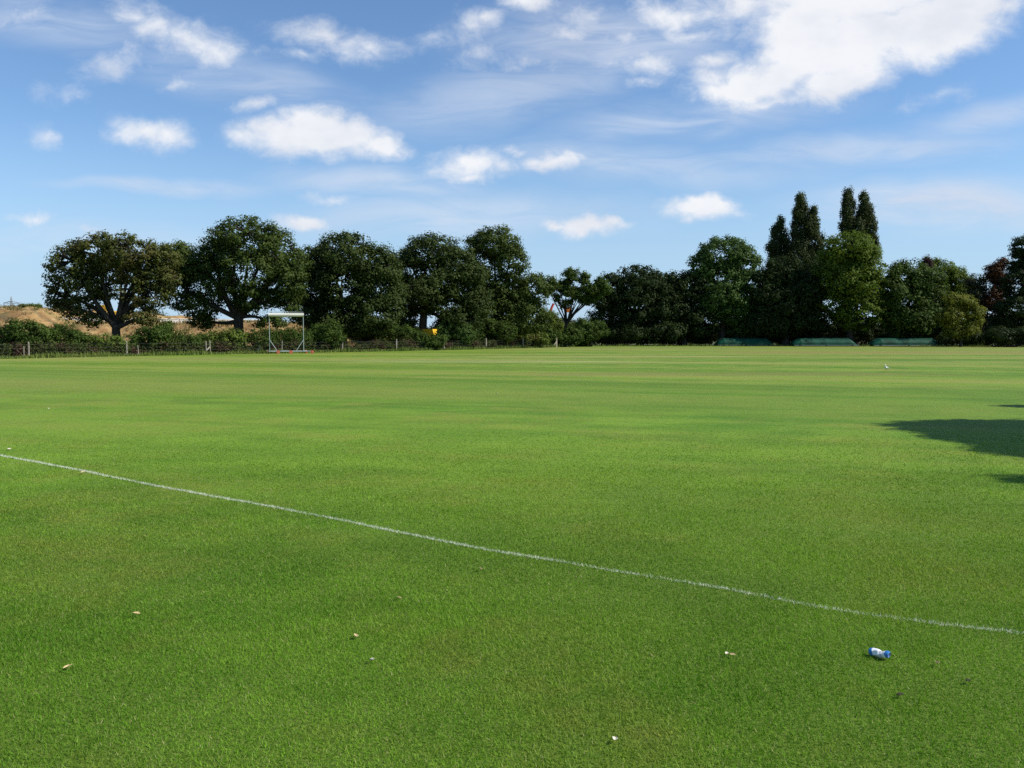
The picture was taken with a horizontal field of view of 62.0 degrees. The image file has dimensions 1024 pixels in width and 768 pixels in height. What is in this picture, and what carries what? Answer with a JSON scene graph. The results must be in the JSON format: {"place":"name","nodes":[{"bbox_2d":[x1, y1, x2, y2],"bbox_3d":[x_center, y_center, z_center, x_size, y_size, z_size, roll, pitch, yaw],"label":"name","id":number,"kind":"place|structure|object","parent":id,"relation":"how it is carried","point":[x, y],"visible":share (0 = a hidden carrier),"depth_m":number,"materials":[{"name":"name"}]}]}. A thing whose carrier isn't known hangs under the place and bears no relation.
{"place":"outdoors","nodes":[
{"label":"outdoors","id":0,"kind":"place"},
{"bbox_2d":[0,307,392,349],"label":"earth bank","id":1,"kind":"structure","parent":0,"point":[43,316],"depth_m":98.39,"materials":[{"name":"soil"}]},
{"bbox_2d":[17,302,42,307],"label":"weed clump","id":2,"kind":"object","parent":1,"relation":"on","point":[23,305],"visible":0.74,"depth_m":102.26,"materials":[{"name":"green plant"}]},
{"bbox_2d":[62,317,259,321],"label":"barrier wall","id":3,"kind":"structure","parent":1,"relation":"on","point":[175,320],"depth_m":112.41,"materials":[{"name":"concrete"}]},
{"bbox_2d":[0,304,370,342],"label":"dry weeds","id":4,"kind":"object","parent":1,"relation":"on","point":[8,307],"visible":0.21,"depth_m":99.48,"materials":[{"name":"brown plant"}]},
{"bbox_2d":[423,329,436,334],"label":"site dumper","id":5,"kind":"object","parent":1,"relation":"on","point":[429,331],"visible":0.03,"depth_m":90.40,"materials":[{"name":"metal"}]},
{"bbox_2d":[0,341,1023,767],"bbox_3d":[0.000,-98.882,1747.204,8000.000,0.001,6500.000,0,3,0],"label":"ground","id":6,"kind":"structure","parent":0,"point":[748,393],"depth_m":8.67,"materials":[{"name":"green plant"}]},
{"bbox_2d":[4,296,17,304],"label":"power pylon","id":7,"kind":"object","parent":6,"relation":"on","point":[10,301],"visible":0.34,"depth_m":557.40,"materials":[{"name":"metal"}]},
{"bbox_2d":[0,317,62,356],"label":"hedge bush","id":8,"kind":"object","parent":6,"relation":"on","point":[10,332],"visible":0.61,"depth_m":62.15,"materials":[{"name":"green plant"}]},
{"bbox_2d":[49,322,97,354],"bbox_3d":[-34.207,-3.430,65.070,4.812,2.744,2.959,0,3,0],"label":"hedge bush","id":9,"kind":"object","parent":6,"relation":"on","point":[67,334],"visible":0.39,"depth_m":64.52,"materials":[{"name":"green plant"}]},
{"bbox_2d":[77,332,130,351],"bbox_3d":[-31.496,-3.026,65.621,4.614,2.009,2.690,0,3,0],"label":"hedge bush","id":10,"kind":"object","parent":6,"relation":"on","point":[95,340],"visible":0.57,"depth_m":64.96,"materials":[{"name":"green plant"}]},
{"bbox_2d":[40,229,184,337],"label":"broadleaf tree","id":11,"kind":"object","parent":6,"relation":"on","point":[119,256],"visible":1,"depth_m":71.09,"materials":[{"name":"green plant"}]},
{"bbox_2d":[126,323,173,350],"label":"hedge bush","id":12,"kind":"object","parent":6,"relation":"on","point":[155,334],"visible":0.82,"depth_m":67.37,"materials":[{"name":"green plant"}]},
{"bbox_2d":[138,309,167,315],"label":"distant tree","id":13,"kind":"object","parent":6,"relation":"on","point":[162,314],"visible":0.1,"depth_m":198.33,"materials":[{"name":"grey plant"}]},
{"bbox_2d":[157,316,202,353],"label":"hedge bush","id":14,"kind":"object","parent":6,"relation":"on","point":[170,324],"visible":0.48,"depth_m":69.66,"materials":[{"name":"green plant"}]},
{"bbox_2d":[189,327,250,353],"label":"hedge bush","id":15,"kind":"object","parent":6,"relation":"on","point":[225,336],"visible":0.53,"depth_m":72.46,"materials":[{"name":"green plant"}]},
{"bbox_2d":[158,213,314,349],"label":"broadleaf tree","id":16,"kind":"object","parent":6,"relation":"on","point":[280,268],"visible":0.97,"depth_m":78.35,"materials":[{"name":"green plant"}]},
{"bbox_2d":[0,337,530,355],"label":"wire fence","id":17,"kind":"object","parent":6,"relation":"on","point":[209,347],"visible":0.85,"depth_m":69.93,"materials":[{"name":"grey metal"}]},
{"bbox_2d":[0,336,552,356],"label":"bramble undergrowth","id":18,"kind":"object","parent":6,"relation":"on","point":[64,348],"visible":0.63,"depth_m":70.36,"materials":[{"name":"green plant"}]},
{"bbox_2d":[243,326,316,351],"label":"hedge bush","id":19,"kind":"object","parent":6,"relation":"on","point":[257,338],"visible":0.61,"depth_m":77.08,"materials":[{"name":"green plant"}]},
{"bbox_2d":[266,312,313,353],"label":"sight screen frame","id":20,"kind":"object","parent":6,"relation":"on","point":[295,314],"visible":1,"depth_m":72.71,"materials":[{"name":"metal"}]},
{"bbox_2d":[304,318,349,349],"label":"hedge bush","id":21,"kind":"object","parent":6,"relation":"on","point":[330,335],"visible":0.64,"depth_m":79.05,"materials":[{"name":"green plant"}]},
{"bbox_2d":[285,230,411,344],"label":"broadleaf tree","id":22,"kind":"object","parent":6,"relation":"on","point":[367,278],"visible":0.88,"depth_m":86.09,"materials":[{"name":"green plant"}]},
{"bbox_2d":[351,318,392,340],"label":"hedge bush","id":23,"kind":"object","parent":6,"relation":"on","point":[366,338],"visible":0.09,"depth_m":95.77,"materials":[{"name":"green plant"}]},
{"bbox_2d":[376,321,417,344],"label":"hedge bush","id":24,"kind":"object","parent":6,"relation":"on","point":[406,330],"visible":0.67,"depth_m":90.93,"materials":[{"name":"green plant"}]},
{"bbox_2d":[410,329,448,348],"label":"hedge bush","id":25,"kind":"object","parent":6,"relation":"on","point":[433,340],"visible":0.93,"depth_m":88.60,"materials":[{"name":"green plant"}]},
{"bbox_2d":[391,230,496,334],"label":"broadleaf tree","id":26,"kind":"object","parent":6,"relation":"on","point":[443,265],"visible":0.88,"depth_m":94.42,"materials":[{"name":"green plant"}]},
{"bbox_2d":[290,315,611,345],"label":"thorn scrub","id":27,"kind":"object","parent":6,"relation":"on","point":[301,329],"visible":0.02,"depth_m":123.47,"materials":[{"name":"green plant"}]},
{"bbox_2d":[431,315,477,346],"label":"hedge bush","id":28,"kind":"object","parent":6,"relation":"on","point":[466,333],"visible":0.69,"depth_m":93.98,"materials":[{"name":"green plant"}]},
{"bbox_2d":[474,317,517,345],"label":"hedge bush","id":29,"kind":"object","parent":6,"relation":"on","point":[482,335],"visible":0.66,"depth_m":100.39,"materials":[{"name":"green plant"}]},
{"bbox_2d":[0,453,1022,634],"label":"boundary line","id":30,"kind":"object","parent":6,"relation":"on","point":[256,503],"visible":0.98,"depth_m":6.84,"materials":[{"name":"paint"}]},
{"bbox_2d":[462,224,562,339],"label":"broadleaf tree","id":31,"kind":"object","parent":6,"relation":"on","point":[517,301],"visible":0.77,"depth_m":101.72,"materials":[{"name":"green plant"}]},
{"bbox_2d":[508,331,549,346],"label":"hedge bush","id":32,"kind":"object","parent":6,"relation":"on","point":[537,339],"visible":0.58,"depth_m":106.24,"materials":[{"name":"green plant"}]},
{"bbox_2d":[527,309,563,332],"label":"hedge bush","id":33,"kind":"object","parent":6,"relation":"on","point":[556,324],"visible":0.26,"depth_m":117.39,"materials":[{"name":"green plant"}]},
{"bbox_2d":[539,323,584,346],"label":"hedge bush","id":34,"kind":"object","parent":6,"relation":"on","point":[568,336],"visible":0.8,"depth_m":112.89,"materials":[{"name":"green plant"}]},
{"bbox_2d":[543,266,612,346],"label":"oak tree","id":35,"kind":"object","parent":6,"relation":"on","point":[591,295],"visible":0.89,"depth_m":114.10,"materials":[{"name":"green plant"}]},
{"bbox_2d":[568,317,610,346],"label":"hedge bush","id":36,"kind":"object","parent":6,"relation":"on","point":[588,330],"visible":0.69,"depth_m":116.71,"materials":[{"name":"green plant"}]},
{"bbox_2d":[598,322,648,345],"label":"shrub","id":37,"kind":"object","parent":6,"relation":"on","point":[624,334],"visible":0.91,"depth_m":123.58,"materials":[{"name":"green plant"}]},
{"bbox_2d":[585,263,692,345],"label":"broadleaf tree","id":38,"kind":"object","parent":6,"relation":"on","point":[622,304],"visible":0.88,"depth_m":124.63,"materials":[{"name":"green plant"}]},
{"bbox_2d":[650,327,713,345],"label":"shrub","id":39,"kind":"object","parent":6,"relation":"on","point":[699,342],"visible":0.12,"depth_m":128.83,"materials":[{"name":"green plant"}]},
{"bbox_2d":[655,269,725,345],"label":"broadleaf tree","id":40,"kind":"object","parent":6,"relation":"on","point":[695,315],"visible":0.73,"depth_m":124.78,"materials":[{"name":"green plant"}]},
{"bbox_2d":[417,317,982,340],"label":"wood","id":41,"kind":"object","parent":6,"relation":"on","point":[562,322],"visible":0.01,"depth_m":258.50,"materials":[{"name":"green plant"}]},
{"bbox_2d":[685,233,763,339],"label":"ash tree","id":42,"kind":"object","parent":6,"relation":"on","point":[729,298],"visible":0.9,"depth_m":124.64,"materials":[{"name":"green plant"}]},
{"bbox_2d":[714,338,773,345],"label":"pitch cover","id":43,"kind":"object","parent":6,"relation":"on","point":[745,341],"visible":0.89,"depth_m":121.56,"materials":[{"name":"green fabric"}]},
{"bbox_2d":[756,334,789,345],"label":"shrub","id":44,"kind":"object","parent":6,"relation":"on","point":[775,341],"visible":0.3,"depth_m":125.61,"materials":[{"name":"green plant"}]},
{"bbox_2d":[763,214,790,275],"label":"poplar tree","id":45,"kind":"object","parent":6,"relation":"on","point":[779,239],"visible":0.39,"depth_m":147.90,"materials":[{"name":"green plant"}]},
{"bbox_2d":[740,253,832,345],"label":"broadleaf tree","id":46,"kind":"object","parent":6,"relation":"on","point":[784,308],"visible":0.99,"depth_m":122.41,"materials":[{"name":"green plant"}]},
{"bbox_2d":[592,323,1009,344],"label":"shaded undergrowth","id":47,"kind":"object","parent":6,"relation":"on","point":[887,335],"visible":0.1,"depth_m":134.94,"materials":[{"name":"green plant"}]},
{"bbox_2d":[785,190,826,275],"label":"poplar tree","id":48,"kind":"object","parent":6,"relation":"on","point":[805,220],"visible":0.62,"depth_m":145.83,"materials":[{"name":"green plant"}]},
{"bbox_2d":[788,338,857,345],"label":"pitch cover","id":49,"kind":"object","parent":6,"relation":"on","point":[822,342],"visible":0.94,"depth_m":119.58,"materials":[{"name":"green fabric"}]},
{"bbox_2d":[803,320,859,337],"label":"shrub","id":50,"kind":"object","parent":6,"relation":"on","point":[834,327],"visible":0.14,"depth_m":134.29,"materials":[{"name":"green plant"}]},
{"bbox_2d":[810,230,890,341],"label":"broadleaf tree","id":51,"kind":"object","parent":6,"relation":"on","point":[844,258],"visible":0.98,"depth_m":120.53,"materials":[{"name":"green plant"}]},
{"bbox_2d":[837,185,881,343],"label":"poplar tree","id":52,"kind":"object","parent":6,"relation":"on","point":[863,218],"visible":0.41,"depth_m":145.88,"materials":[{"name":"green plant"}]},
{"bbox_2d":[854,323,883,344],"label":"shrub","id":53,"kind":"object","parent":6,"relation":"on","point":[866,337],"visible":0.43,"depth_m":129.18,"materials":[{"name":"green plant"}]},
{"bbox_2d":[868,648,890,657],"bbox_3d":[1.820,1.333,4.220,0.048,0.042,0.101,-3,5,-44],"label":"crushed can","id":54,"kind":"object","parent":6,"relation":"on","point":[876,652],"visible":1,"depth_m":4.21,"materials":[{"name":"metal"}]},
{"bbox_2d":[865,338,941,346],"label":"pitch cover","id":55,"kind":"object","parent":6,"relation":"on","point":[880,342],"visible":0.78,"depth_m":118.59,"materials":[{"name":"green fabric"}]},
{"bbox_2d":[871,257,958,337],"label":"broadleaf tree","id":56,"kind":"object","parent":6,"relation":"on","point":[912,304],"visible":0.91,"depth_m":120.85,"materials":[{"name":"green plant"}]},
{"bbox_2d":[918,254,934,337],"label":"plum tree","id":57,"kind":"object","parent":6,"relation":"on","point":[926,261],"visible":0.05,"depth_m":131.92,"materials":[{"name":"brown plant"}]},
{"bbox_2d":[916,256,978,305],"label":"broadleaf tree","id":58,"kind":"object","parent":6,"relation":"on","point":[954,282],"visible":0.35,"depth_m":137.50,"materials":[{"name":"green plant"}]},
{"bbox_2d":[932,291,986,346],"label":"tree","id":59,"kind":"object","parent":6,"relation":"on","point":[955,324],"visible":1,"depth_m":112.66,"materials":[{"name":"green plant"}]},
{"bbox_2d":[934,330,984,346],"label":"shrub","id":60,"kind":"object","parent":6,"relation":"on","point":[970,341],"visible":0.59,"depth_m":117.53,"materials":[{"name":"green plant"}]},
{"bbox_2d":[962,273,1003,345],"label":"broadleaf tree","id":61,"kind":"object","parent":6,"relation":"on","point":[976,283],"visible":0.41,"depth_m":128.50,"materials":[{"name":"green plant"}]},
{"bbox_2d":[981,256,1015,313],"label":"copper beech","id":62,"kind":"object","parent":6,"relation":"on","point":[994,273],"visible":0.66,"depth_m":126.90,"materials":[{"name":"brown plant"}]},
{"bbox_2d":[980,324,1023,346],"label":"shrub","id":63,"kind":"object","parent":6,"relation":"on","point":[997,336],"visible":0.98,"depth_m":112.32,"materials":[{"name":"green plant"}]},
{"bbox_2d":[984,234,1023,330],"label":"pine tree","id":64,"kind":"object","parent":6,"relation":"on","point":[1007,316],"visible":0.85,"depth_m":119.71,"materials":[{"name":"green plant"}]},
{"bbox_2d":[0,344,1023,358],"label":"rough grass","id":65,"kind":"structure","parent":0,"point":[88,354],"depth_m":75.94,"materials":[{"name":"green plant"}]},
{"bbox_2d":[0,0,1023,327],"label":"sky","id":66,"kind":"structure","parent":0,"point":[608,135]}
]}

